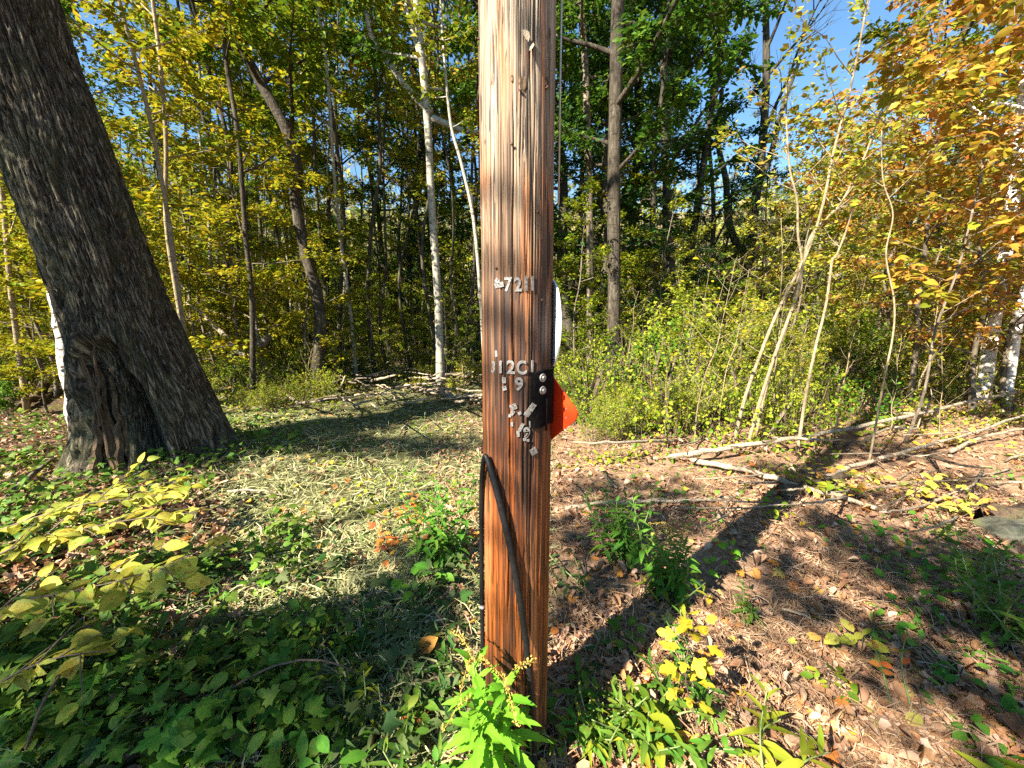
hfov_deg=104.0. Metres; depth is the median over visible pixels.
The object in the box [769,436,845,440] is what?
dead stick
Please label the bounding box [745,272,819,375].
twiggy sapling
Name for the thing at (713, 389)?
shrub
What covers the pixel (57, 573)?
weed
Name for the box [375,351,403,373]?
autumn shrub
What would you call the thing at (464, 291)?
yellow green sapling
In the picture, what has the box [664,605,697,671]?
weed
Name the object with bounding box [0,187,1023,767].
ground
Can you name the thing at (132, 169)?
yellow sapling
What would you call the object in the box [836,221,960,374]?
autumn sapling
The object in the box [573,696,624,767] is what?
weed
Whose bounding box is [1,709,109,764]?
weed
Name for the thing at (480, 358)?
young sapling
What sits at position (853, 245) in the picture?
thin sapling
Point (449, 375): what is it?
brush stick
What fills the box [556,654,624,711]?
weed
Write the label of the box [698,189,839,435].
twiggy sapling
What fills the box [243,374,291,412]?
yellow shrub
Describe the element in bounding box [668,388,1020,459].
fallen pole
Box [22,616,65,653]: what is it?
weed
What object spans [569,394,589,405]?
shrub
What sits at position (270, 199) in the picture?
slim tree
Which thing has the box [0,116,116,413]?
edge tree
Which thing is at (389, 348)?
twiggy sapling
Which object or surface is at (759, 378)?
shrub
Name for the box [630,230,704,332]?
understorey sapling
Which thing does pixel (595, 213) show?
understorey sapling
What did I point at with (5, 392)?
edge shrub
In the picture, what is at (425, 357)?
autumn shrub
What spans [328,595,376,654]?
weed
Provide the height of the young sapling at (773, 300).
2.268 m
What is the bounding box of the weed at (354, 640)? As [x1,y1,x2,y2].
[323,606,371,683]
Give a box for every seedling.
[0,653,158,725]
[0,700,166,767]
[129,667,301,767]
[180,591,240,646]
[233,562,301,597]
[258,686,338,767]
[279,510,317,536]
[283,708,377,767]
[368,520,420,552]
[382,489,428,521]
[391,561,453,602]
[423,522,478,549]
[529,697,616,762]
[601,615,646,653]
[657,610,723,751]
[692,538,740,577]
[758,496,796,518]
[762,464,798,479]
[785,464,830,497]
[794,452,846,481]
[800,662,860,705]
[811,480,863,498]
[812,616,891,676]
[834,468,881,498]
[855,430,899,451]
[859,469,894,483]
[872,415,904,425]
[877,488,960,513]
[881,549,942,576]
[885,586,947,626]
[890,432,938,450]
[898,473,938,498]
[907,426,934,438]
[926,491,997,516]
[929,406,953,417]
[931,431,975,450]
[931,473,987,491]
[936,495,974,514]
[939,422,975,444]
[958,483,992,518]
[982,538,1023,566]
[988,419,1023,427]
[995,441,1023,458]
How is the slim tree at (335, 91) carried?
on the ground at (696, 553)
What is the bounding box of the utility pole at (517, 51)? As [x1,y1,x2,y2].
[475,0,562,766]
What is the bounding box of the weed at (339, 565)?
[328,549,356,575]
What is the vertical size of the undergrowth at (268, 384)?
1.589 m
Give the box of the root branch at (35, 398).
[13,373,58,412]
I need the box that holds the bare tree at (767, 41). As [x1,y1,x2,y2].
[700,0,840,330]
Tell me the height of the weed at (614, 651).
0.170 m
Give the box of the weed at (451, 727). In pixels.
[427,675,470,763]
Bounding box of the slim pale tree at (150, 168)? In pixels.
[123,145,193,263]
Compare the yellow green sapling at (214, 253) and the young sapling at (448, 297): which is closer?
the young sapling at (448, 297)
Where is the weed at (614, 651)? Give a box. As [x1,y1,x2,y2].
[570,628,623,686]
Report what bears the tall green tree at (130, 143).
on the ground at (696, 553)
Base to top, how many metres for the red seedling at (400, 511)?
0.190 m
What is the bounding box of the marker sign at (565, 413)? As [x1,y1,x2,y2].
[551,377,577,439]
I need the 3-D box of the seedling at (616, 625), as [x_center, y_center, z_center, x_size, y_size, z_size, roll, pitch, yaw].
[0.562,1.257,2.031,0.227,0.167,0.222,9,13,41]
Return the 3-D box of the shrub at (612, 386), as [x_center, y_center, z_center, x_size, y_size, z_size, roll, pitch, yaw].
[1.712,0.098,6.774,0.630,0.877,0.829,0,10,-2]
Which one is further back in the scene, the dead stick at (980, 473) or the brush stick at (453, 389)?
the brush stick at (453, 389)
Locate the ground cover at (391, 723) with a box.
[0,515,484,767]
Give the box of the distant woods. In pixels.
[0,125,1023,360]
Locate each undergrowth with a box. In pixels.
[203,325,341,414]
[325,350,481,395]
[554,329,904,454]
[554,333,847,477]
[556,353,1023,441]
[796,352,1023,431]
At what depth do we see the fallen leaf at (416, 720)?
1.59 m
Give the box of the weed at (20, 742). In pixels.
[0,716,53,767]
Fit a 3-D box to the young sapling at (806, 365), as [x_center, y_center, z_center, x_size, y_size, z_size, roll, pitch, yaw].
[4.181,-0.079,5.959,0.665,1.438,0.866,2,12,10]
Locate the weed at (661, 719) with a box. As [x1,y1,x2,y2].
[604,675,682,767]
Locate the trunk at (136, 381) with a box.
[0,0,246,483]
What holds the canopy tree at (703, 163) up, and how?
on the ground at (696, 553)
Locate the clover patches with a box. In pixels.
[0,382,478,523]
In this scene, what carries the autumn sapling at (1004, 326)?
on the ground at (696, 553)
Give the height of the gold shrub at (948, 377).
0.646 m
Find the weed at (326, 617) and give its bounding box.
[299,567,350,658]
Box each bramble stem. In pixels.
[19,601,132,765]
[132,643,324,735]
[231,659,390,709]
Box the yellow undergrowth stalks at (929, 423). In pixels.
[574,346,1019,436]
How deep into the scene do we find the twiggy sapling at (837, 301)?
6.95 m
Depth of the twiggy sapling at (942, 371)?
5.41 m
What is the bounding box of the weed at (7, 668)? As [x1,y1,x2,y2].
[0,643,82,699]
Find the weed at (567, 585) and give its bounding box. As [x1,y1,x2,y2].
[549,548,593,598]
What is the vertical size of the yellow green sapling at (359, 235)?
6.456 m
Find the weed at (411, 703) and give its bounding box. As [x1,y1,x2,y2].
[394,684,439,753]
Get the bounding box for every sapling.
[0,117,231,313]
[0,138,217,386]
[0,182,60,397]
[0,189,167,343]
[0,196,55,386]
[0,206,52,342]
[0,213,50,384]
[0,240,48,382]
[0,260,57,412]
[0,270,53,394]
[0,275,36,383]
[28,202,173,323]
[43,91,298,366]
[62,0,240,333]
[80,0,312,405]
[83,0,262,318]
[116,157,231,325]
[129,57,347,394]
[134,175,263,389]
[138,161,303,391]
[138,202,206,335]
[138,214,202,328]
[157,267,219,357]
[160,181,298,342]
[167,265,218,366]
[176,288,231,367]
[180,201,280,334]
[182,126,335,374]
[185,214,261,334]
[186,294,243,354]
[192,275,260,364]
[193,175,293,351]
[200,282,265,382]
[213,200,303,342]
[214,282,283,352]
[230,307,285,365]
[233,214,328,349]
[234,155,371,387]
[246,303,302,368]
[256,290,300,347]
[258,283,313,372]
[270,282,347,367]
[272,224,352,341]
[284,305,330,358]
[285,277,348,358]
[287,223,382,365]
[290,232,363,354]
[291,201,379,353]
[298,312,343,387]
[302,240,370,345]
[306,275,365,349]
[316,216,401,358]
[326,299,368,374]
[326,310,358,368]
[328,274,363,362]
[328,275,394,378]
[328,313,355,385]
[329,226,388,352]
[334,299,374,361]
[337,246,405,361]
[343,271,415,358]
[355,267,410,349]
[361,237,433,360]
[367,311,406,375]
[370,234,443,357]
[372,243,432,350]
[372,323,409,384]
[373,172,480,355]
[383,292,428,361]
[386,295,430,362]
[398,256,456,360]
[400,0,481,343]
[401,216,476,358]
[404,232,464,343]
[406,228,462,360]
[411,272,475,372]
[413,316,445,368]
[422,277,471,383]
[426,264,476,351]
[429,205,480,334]
[430,231,480,343]
[432,303,477,372]
[441,270,479,384]
[443,304,481,380]
[468,306,481,360]
[553,124,668,339]
[553,175,638,378]
[553,217,589,360]
[554,211,603,339]
[561,238,649,384]
[563,304,606,384]
[568,270,596,352]
[570,279,605,341]
[573,304,606,360]
[579,273,633,332]
[599,177,708,347]
[602,265,665,365]
[602,284,658,401]
[620,194,714,367]
[620,249,666,346]
[620,284,659,360]
[620,325,649,379]
[621,264,665,346]
[629,329,692,447]
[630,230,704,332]
[631,276,683,349]
[648,286,731,399]
[662,314,696,358]
[664,271,726,352]
[669,242,782,444]
[675,223,765,363]
[675,244,728,319]
[676,215,762,338]
[679,246,726,314]
[693,249,792,435]
[694,252,776,353]
[694,270,740,327]
[694,298,784,414]
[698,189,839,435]
[701,244,772,353]
[702,280,790,387]
[711,7,886,438]
[716,175,819,330]
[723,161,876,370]
[726,316,781,387]
[728,152,897,371]
[731,263,803,359]
[732,59,951,442]
[735,185,851,353]
[740,282,800,346]
[741,242,827,331]
[743,123,914,344]
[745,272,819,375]
[747,0,949,441]
[759,271,834,331]
[765,320,831,395]
[769,331,832,419]
[772,228,871,357]
[774,306,809,352]
[775,256,846,343]
[781,262,840,372]
[782,0,1023,444]
[782,278,874,379]
[787,0,1023,403]
[789,298,835,352]
[795,179,893,452]
[795,256,870,315]
[796,278,857,360]
[806,101,1013,369]
[825,244,932,407]
[825,313,888,380]
[827,228,934,331]
[827,310,884,382]
[829,0,1023,410]
[832,243,956,348]
[833,262,910,332]
[834,256,913,378]
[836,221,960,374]
[839,256,938,349]
[845,86,950,468]
[852,161,1023,383]
[854,119,1022,374]
[861,291,914,376]
[870,82,1023,408]
[875,321,949,436]
[876,252,983,430]
[877,0,1023,315]
[882,174,1023,363]
[882,270,978,360]
[899,283,979,371]
[900,289,977,364]
[902,234,1013,371]
[903,316,976,431]
[905,348,951,400]
[911,295,969,372]
[918,210,1021,352]
[924,244,1020,375]
[936,123,1023,359]
[937,345,996,401]
[952,228,1023,394]
[952,276,1023,365]
[958,188,1023,355]
[959,325,1008,365]
[972,299,1023,416]
[997,318,1023,372]
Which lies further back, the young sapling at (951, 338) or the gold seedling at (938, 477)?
the young sapling at (951, 338)
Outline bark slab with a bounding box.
[0,370,38,386]
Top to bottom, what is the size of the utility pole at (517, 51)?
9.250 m
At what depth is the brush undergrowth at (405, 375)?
9.93 m
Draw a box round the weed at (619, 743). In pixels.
[569,679,649,767]
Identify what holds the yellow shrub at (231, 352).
on the ground at (696, 553)
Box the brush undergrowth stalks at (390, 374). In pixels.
[330,360,481,392]
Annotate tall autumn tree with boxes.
[793,101,917,277]
[835,73,989,359]
[965,96,1023,255]
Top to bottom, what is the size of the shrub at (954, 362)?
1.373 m
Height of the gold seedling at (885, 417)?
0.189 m
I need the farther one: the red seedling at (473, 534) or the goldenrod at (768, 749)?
the red seedling at (473, 534)
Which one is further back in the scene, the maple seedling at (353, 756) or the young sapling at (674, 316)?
the young sapling at (674, 316)
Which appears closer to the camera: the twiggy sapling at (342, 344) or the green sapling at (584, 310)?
the twiggy sapling at (342, 344)
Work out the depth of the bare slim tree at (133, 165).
21.00 m
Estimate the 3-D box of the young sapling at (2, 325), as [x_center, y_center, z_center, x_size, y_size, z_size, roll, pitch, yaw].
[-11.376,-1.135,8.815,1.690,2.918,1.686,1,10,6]
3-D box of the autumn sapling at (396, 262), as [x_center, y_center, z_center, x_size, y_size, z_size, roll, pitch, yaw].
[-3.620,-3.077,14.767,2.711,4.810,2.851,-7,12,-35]
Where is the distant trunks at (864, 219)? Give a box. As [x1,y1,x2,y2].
[0,131,1022,366]
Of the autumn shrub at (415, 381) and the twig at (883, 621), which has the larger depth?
the autumn shrub at (415, 381)
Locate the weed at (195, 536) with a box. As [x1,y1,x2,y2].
[142,530,199,563]
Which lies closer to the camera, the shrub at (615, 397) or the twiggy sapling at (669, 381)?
the twiggy sapling at (669, 381)
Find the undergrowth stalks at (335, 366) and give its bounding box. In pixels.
[221,313,344,407]
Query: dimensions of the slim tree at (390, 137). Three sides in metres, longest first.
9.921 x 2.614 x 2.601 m
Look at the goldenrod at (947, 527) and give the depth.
2.52 m
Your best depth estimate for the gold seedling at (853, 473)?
3.50 m
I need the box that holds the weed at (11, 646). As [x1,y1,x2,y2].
[0,623,26,650]
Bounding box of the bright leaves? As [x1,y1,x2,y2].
[9,372,1023,767]
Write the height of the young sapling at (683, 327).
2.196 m
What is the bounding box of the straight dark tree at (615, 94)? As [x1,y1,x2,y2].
[554,0,792,391]
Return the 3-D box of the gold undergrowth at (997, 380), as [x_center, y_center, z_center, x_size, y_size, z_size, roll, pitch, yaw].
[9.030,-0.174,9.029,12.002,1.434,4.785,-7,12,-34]
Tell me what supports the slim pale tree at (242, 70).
on the ground at (696, 553)
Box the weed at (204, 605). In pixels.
[176,571,231,613]
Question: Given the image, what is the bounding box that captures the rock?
[970,516,1023,545]
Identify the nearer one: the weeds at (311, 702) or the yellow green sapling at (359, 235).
the weeds at (311, 702)
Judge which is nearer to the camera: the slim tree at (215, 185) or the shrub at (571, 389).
the shrub at (571, 389)
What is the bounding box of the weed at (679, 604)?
[633,556,707,616]
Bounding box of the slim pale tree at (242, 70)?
[130,0,261,370]
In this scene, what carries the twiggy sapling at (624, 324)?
on the ground at (696, 553)
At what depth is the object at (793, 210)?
12.91 m
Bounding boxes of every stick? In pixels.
[297,398,345,404]
[315,395,356,405]
[323,397,362,399]
[327,378,356,383]
[333,375,346,390]
[334,378,364,382]
[342,398,356,408]
[352,400,378,408]
[358,374,397,383]
[360,369,388,377]
[361,384,390,390]
[364,392,409,395]
[365,371,393,378]
[383,367,430,375]
[385,371,431,374]
[396,383,439,388]
[399,390,447,405]
[407,370,444,378]
[407,385,434,388]
[415,386,439,391]
[417,380,445,384]
[424,377,460,382]
[424,390,449,393]
[426,388,481,391]
[441,394,470,399]
[445,372,481,377]
[453,400,472,403]
[455,393,481,398]
[462,371,473,377]
[573,439,677,444]
[596,464,617,488]
[659,499,764,502]
[663,452,706,457]
[674,506,761,508]
[678,432,708,445]
[695,471,780,478]
[697,505,738,525]
[720,496,735,514]
[734,481,778,483]
[734,504,806,510]
[746,425,839,431]
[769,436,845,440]
[771,463,785,470]
[774,488,804,490]
[802,493,852,503]
[813,452,879,455]
[815,505,872,525]
[831,489,853,492]
[834,439,876,446]
[861,426,904,441]
[874,412,938,415]
[876,480,957,488]
[879,488,912,505]
[879,492,952,512]
[893,427,923,429]
[896,468,924,481]
[900,428,994,434]
[900,514,959,532]
[925,454,992,468]
[930,482,1001,504]
[935,476,1020,482]
[966,469,983,488]
[985,480,1023,486]
[1004,453,1023,461]
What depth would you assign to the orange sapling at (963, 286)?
13.24 m
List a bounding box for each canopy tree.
[45,0,169,382]
[447,0,481,365]
[637,0,737,340]
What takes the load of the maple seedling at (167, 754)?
on the ground at (696, 553)
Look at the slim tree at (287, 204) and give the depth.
14.28 m
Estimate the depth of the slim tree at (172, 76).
9.94 m
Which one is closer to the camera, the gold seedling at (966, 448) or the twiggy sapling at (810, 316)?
the gold seedling at (966, 448)
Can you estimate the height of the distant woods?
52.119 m
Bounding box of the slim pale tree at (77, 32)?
[69,26,115,45]
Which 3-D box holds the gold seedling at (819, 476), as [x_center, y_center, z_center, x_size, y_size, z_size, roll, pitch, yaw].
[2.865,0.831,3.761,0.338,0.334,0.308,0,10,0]
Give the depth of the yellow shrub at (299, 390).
7.45 m
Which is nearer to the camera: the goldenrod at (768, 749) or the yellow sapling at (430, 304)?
the goldenrod at (768, 749)
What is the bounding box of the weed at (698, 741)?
[625,694,743,767]
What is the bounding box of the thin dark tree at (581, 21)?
[556,0,652,373]
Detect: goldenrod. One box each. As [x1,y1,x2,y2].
[390,463,478,576]
[441,629,553,767]
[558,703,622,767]
[578,477,661,581]
[602,648,731,767]
[642,521,703,610]
[726,673,831,767]
[728,577,766,630]
[867,630,913,712]
[932,507,1023,595]
[932,537,1023,646]
[953,749,1023,767]
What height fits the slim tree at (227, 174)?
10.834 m
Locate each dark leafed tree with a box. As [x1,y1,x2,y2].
[351,48,471,363]
[553,0,735,374]
[553,53,647,360]
[628,14,800,333]
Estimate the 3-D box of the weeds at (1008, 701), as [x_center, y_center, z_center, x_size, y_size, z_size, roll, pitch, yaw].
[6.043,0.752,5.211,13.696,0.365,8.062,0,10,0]
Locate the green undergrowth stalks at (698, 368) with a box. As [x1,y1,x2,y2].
[565,331,909,435]
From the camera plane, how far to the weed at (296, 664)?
1.88 m
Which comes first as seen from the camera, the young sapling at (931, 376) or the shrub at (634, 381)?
the shrub at (634, 381)
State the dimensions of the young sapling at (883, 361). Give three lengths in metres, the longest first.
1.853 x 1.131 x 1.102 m
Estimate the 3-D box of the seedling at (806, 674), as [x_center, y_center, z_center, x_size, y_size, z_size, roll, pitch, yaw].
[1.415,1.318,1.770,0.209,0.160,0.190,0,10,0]
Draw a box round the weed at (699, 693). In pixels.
[670,626,727,743]
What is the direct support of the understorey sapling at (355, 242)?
on the ground at (696, 553)
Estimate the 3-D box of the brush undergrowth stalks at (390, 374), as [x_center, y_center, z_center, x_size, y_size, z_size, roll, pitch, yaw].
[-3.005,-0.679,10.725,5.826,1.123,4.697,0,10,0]
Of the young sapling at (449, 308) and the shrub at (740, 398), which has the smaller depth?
the shrub at (740, 398)
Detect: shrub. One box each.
[0,340,36,386]
[0,378,24,419]
[1,352,53,393]
[195,350,239,392]
[200,329,263,386]
[205,346,280,397]
[205,362,224,385]
[207,371,227,393]
[231,385,255,410]
[233,326,299,380]
[242,381,282,414]
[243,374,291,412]
[250,374,279,404]
[256,341,304,393]
[258,359,297,391]
[270,338,327,385]
[273,322,313,362]
[278,362,316,394]
[287,371,318,405]
[305,366,348,402]
[324,349,348,383]
[338,341,369,376]
[338,369,355,384]
[343,378,357,392]
[355,298,429,364]
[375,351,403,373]
[395,361,409,378]
[405,345,433,368]
[407,369,423,379]
[408,359,426,374]
[411,376,426,386]
[423,362,435,377]
[435,345,465,378]
[444,376,469,394]
[454,351,481,383]
[462,302,479,331]
[554,343,593,385]
[555,320,629,404]
[555,370,580,399]
[557,322,585,367]
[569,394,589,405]
[574,391,613,445]
[580,376,640,423]
[580,378,638,440]
[592,369,632,407]
[596,388,639,437]
[604,323,648,365]
[604,383,644,415]
[613,281,745,402]
[621,368,670,419]
[621,390,664,432]
[626,257,768,377]
[632,315,697,393]
[649,395,680,431]
[655,385,708,435]
[657,385,710,433]
[661,355,740,434]
[675,371,719,422]
[679,364,741,420]
[683,318,771,413]
[689,314,736,353]
[702,361,761,419]
[708,378,763,425]
[715,323,783,388]
[717,370,759,417]
[734,282,844,378]
[737,349,799,422]
[747,400,799,436]
[754,355,827,435]
[762,385,794,425]
[779,302,808,348]
[788,275,928,393]
[790,359,855,404]
[832,311,903,387]
[867,307,914,369]
[874,340,948,380]
[885,372,915,395]
[899,374,931,396]
[901,366,932,390]
[930,366,962,392]
[932,334,1020,395]
[935,382,964,403]
[944,330,982,369]
[999,339,1023,394]
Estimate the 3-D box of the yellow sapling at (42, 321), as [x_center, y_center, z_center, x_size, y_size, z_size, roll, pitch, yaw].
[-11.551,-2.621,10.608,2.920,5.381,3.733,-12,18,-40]
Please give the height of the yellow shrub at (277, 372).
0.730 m
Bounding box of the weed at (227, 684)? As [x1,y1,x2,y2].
[136,662,250,737]
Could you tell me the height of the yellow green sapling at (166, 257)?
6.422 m
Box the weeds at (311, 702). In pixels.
[0,407,334,767]
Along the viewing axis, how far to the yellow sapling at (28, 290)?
6.19 m
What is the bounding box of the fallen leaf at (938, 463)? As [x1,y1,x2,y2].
[933,460,953,469]
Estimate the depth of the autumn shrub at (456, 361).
10.48 m
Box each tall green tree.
[115,106,216,299]
[225,91,339,327]
[270,6,404,361]
[318,0,451,360]
[333,0,480,361]
[430,0,681,369]
[553,5,687,352]
[556,0,746,358]
[567,2,709,316]
[576,0,786,348]
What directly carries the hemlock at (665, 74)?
on the ground at (696, 553)
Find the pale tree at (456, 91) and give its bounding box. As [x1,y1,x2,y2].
[335,0,479,387]
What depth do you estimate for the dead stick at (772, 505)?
3.19 m
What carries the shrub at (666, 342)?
on the ground at (696, 553)
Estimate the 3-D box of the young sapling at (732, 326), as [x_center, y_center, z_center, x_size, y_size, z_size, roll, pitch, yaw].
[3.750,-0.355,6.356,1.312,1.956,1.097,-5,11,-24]
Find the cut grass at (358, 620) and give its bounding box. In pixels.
[0,373,561,767]
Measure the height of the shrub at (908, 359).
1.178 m
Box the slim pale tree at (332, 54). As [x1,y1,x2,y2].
[296,7,373,339]
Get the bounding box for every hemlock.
[594,0,724,352]
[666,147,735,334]
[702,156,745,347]
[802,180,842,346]
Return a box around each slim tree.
[60,0,140,139]
[73,0,217,208]
[82,8,197,299]
[105,0,229,367]
[109,129,156,222]
[115,0,240,375]
[117,107,196,290]
[122,133,170,254]
[136,4,283,336]
[137,1,294,350]
[139,148,200,334]
[165,51,285,319]
[166,37,275,328]
[184,8,311,357]
[184,106,250,288]
[187,0,283,382]
[195,2,303,351]
[197,1,299,333]
[215,71,304,267]
[221,21,328,357]
[237,0,343,354]
[254,96,313,229]
[263,0,364,366]
[268,0,390,359]
[277,0,345,367]
[277,132,331,285]
[280,103,355,346]
[296,0,396,348]
[304,109,355,307]
[314,62,404,303]
[323,0,415,377]
[328,0,429,374]
[329,0,458,352]
[339,159,393,355]
[352,0,442,374]
[376,4,458,368]
[379,167,426,330]
[383,0,478,362]
[386,0,479,377]
[409,0,478,362]
[430,0,478,364]
[434,128,469,355]
[566,8,646,250]
[594,148,648,305]
[628,96,677,325]
[640,51,708,325]
[682,132,719,246]
[706,150,747,317]
[733,185,779,310]
[739,91,817,311]
[767,177,806,288]
[820,186,875,365]
[849,72,914,288]
[866,1,1005,363]
[925,22,1014,344]
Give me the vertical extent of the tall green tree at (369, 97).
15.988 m
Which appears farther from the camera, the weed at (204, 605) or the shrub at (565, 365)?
the shrub at (565, 365)
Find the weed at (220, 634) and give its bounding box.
[207,631,251,652]
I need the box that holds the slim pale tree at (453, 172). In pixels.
[435,133,470,230]
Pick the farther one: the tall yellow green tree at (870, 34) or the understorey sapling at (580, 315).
the understorey sapling at (580, 315)
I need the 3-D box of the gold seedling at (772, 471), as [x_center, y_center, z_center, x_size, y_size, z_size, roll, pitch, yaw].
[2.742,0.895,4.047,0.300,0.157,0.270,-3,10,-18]
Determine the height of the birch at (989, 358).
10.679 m
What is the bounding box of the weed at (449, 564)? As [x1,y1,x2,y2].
[420,553,465,595]
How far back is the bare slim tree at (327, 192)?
17.84 m
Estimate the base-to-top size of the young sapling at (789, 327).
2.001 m
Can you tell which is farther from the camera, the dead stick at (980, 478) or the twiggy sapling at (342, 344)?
the twiggy sapling at (342, 344)
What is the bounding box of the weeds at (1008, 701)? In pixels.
[475,384,1023,767]
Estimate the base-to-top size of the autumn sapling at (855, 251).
6.407 m
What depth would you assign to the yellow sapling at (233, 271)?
7.96 m
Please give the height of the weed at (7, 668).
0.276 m
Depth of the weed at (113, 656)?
1.89 m
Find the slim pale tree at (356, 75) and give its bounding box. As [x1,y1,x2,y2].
[263,0,385,377]
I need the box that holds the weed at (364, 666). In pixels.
[307,661,372,703]
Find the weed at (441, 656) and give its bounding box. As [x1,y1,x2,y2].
[421,637,465,705]
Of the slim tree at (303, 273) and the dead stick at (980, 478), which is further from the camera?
the slim tree at (303, 273)
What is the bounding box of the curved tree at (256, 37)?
[152,0,337,392]
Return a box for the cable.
[479,454,537,767]
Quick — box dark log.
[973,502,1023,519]
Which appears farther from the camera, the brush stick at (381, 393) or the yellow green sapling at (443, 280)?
the yellow green sapling at (443, 280)
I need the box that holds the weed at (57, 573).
[20,561,83,585]
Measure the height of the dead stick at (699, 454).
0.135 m
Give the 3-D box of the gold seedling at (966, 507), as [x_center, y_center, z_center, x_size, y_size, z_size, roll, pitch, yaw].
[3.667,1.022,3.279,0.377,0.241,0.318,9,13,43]
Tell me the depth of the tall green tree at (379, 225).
18.43 m
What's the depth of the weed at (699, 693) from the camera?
1.71 m
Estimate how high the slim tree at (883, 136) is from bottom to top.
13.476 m
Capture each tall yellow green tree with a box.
[66,0,226,253]
[144,94,280,278]
[159,0,376,339]
[320,0,479,364]
[391,0,480,334]
[815,0,1023,375]
[859,11,1021,370]
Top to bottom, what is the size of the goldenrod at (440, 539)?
0.678 m
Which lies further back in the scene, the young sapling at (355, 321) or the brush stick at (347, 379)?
the young sapling at (355, 321)
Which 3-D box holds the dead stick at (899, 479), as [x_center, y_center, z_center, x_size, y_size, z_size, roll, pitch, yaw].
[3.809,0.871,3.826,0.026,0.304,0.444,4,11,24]
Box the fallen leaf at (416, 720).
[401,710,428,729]
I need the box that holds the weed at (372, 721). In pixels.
[332,667,386,743]
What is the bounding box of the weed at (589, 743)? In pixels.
[539,706,628,764]
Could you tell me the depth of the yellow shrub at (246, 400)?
7.08 m
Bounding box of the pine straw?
[423,373,1023,767]
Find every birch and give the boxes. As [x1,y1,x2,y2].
[47,292,67,425]
[880,13,1023,403]
[889,56,1023,407]
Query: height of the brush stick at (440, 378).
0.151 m
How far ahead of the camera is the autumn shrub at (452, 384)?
8.02 m
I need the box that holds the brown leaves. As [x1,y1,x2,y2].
[0,410,262,767]
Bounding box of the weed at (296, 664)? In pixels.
[253,640,315,691]
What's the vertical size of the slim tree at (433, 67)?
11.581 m
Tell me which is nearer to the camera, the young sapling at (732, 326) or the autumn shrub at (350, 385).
the young sapling at (732, 326)
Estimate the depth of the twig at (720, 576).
2.50 m
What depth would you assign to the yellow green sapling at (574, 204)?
7.99 m
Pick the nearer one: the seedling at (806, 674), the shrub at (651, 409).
the seedling at (806, 674)
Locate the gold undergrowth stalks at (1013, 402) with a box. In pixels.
[817,361,1023,424]
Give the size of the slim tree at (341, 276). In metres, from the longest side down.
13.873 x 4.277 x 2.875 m
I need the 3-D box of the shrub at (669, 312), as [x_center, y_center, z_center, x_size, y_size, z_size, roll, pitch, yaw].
[3.660,-1.171,8.149,2.664,2.901,2.542,6,12,32]
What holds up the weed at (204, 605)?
on the ground at (696, 553)
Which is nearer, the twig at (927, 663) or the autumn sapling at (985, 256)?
the twig at (927, 663)
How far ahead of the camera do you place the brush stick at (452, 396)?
7.47 m
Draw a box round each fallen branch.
[2,457,55,498]
[184,300,247,356]
[245,334,270,366]
[247,357,300,406]
[404,384,452,395]
[565,495,730,509]
[690,458,889,513]
[776,471,849,495]
[817,414,1023,478]
[948,428,1023,452]
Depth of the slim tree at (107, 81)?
12.81 m
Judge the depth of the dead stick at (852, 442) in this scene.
5.15 m
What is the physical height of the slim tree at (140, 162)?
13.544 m
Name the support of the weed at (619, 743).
on the ground at (696, 553)
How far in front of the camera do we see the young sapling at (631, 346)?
8.88 m
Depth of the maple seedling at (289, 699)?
1.62 m
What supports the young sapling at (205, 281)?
on the ground at (696, 553)
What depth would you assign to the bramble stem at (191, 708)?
1.56 m
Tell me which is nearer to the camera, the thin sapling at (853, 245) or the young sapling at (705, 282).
the thin sapling at (853, 245)
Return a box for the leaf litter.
[416,368,1023,767]
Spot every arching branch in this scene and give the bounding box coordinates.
[0,452,206,534]
[0,498,207,560]
[0,535,232,638]
[0,604,143,724]
[47,467,197,532]
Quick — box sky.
[71,0,1022,222]
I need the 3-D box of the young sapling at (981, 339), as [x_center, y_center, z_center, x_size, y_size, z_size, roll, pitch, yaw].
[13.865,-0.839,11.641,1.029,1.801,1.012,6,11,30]
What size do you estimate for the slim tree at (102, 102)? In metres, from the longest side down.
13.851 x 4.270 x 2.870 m
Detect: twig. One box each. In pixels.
[202,469,237,475]
[227,488,280,494]
[303,470,322,474]
[397,423,407,440]
[710,568,725,591]
[748,550,766,554]
[779,607,821,624]
[855,455,886,468]
[861,621,905,622]
[910,660,945,667]
[923,657,953,669]
[970,468,1010,475]
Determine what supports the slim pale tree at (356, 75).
on the ground at (696, 553)
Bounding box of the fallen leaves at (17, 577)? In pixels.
[0,386,479,767]
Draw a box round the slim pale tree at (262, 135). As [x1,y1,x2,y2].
[230,38,299,332]
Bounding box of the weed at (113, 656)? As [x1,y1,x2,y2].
[83,609,158,664]
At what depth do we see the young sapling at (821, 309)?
8.58 m
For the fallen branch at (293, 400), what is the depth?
7.70 m
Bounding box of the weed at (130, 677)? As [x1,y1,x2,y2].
[66,626,154,712]
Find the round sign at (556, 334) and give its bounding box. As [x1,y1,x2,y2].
[552,280,561,366]
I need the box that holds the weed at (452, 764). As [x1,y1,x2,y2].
[422,733,462,767]
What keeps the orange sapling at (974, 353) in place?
on the ground at (696, 553)
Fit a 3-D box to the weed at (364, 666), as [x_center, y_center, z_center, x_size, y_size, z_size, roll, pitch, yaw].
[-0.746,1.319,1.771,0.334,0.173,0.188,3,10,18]
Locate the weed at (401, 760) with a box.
[363,711,447,767]
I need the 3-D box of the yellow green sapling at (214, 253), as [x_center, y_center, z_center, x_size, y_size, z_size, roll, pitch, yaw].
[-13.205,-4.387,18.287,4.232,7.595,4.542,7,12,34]

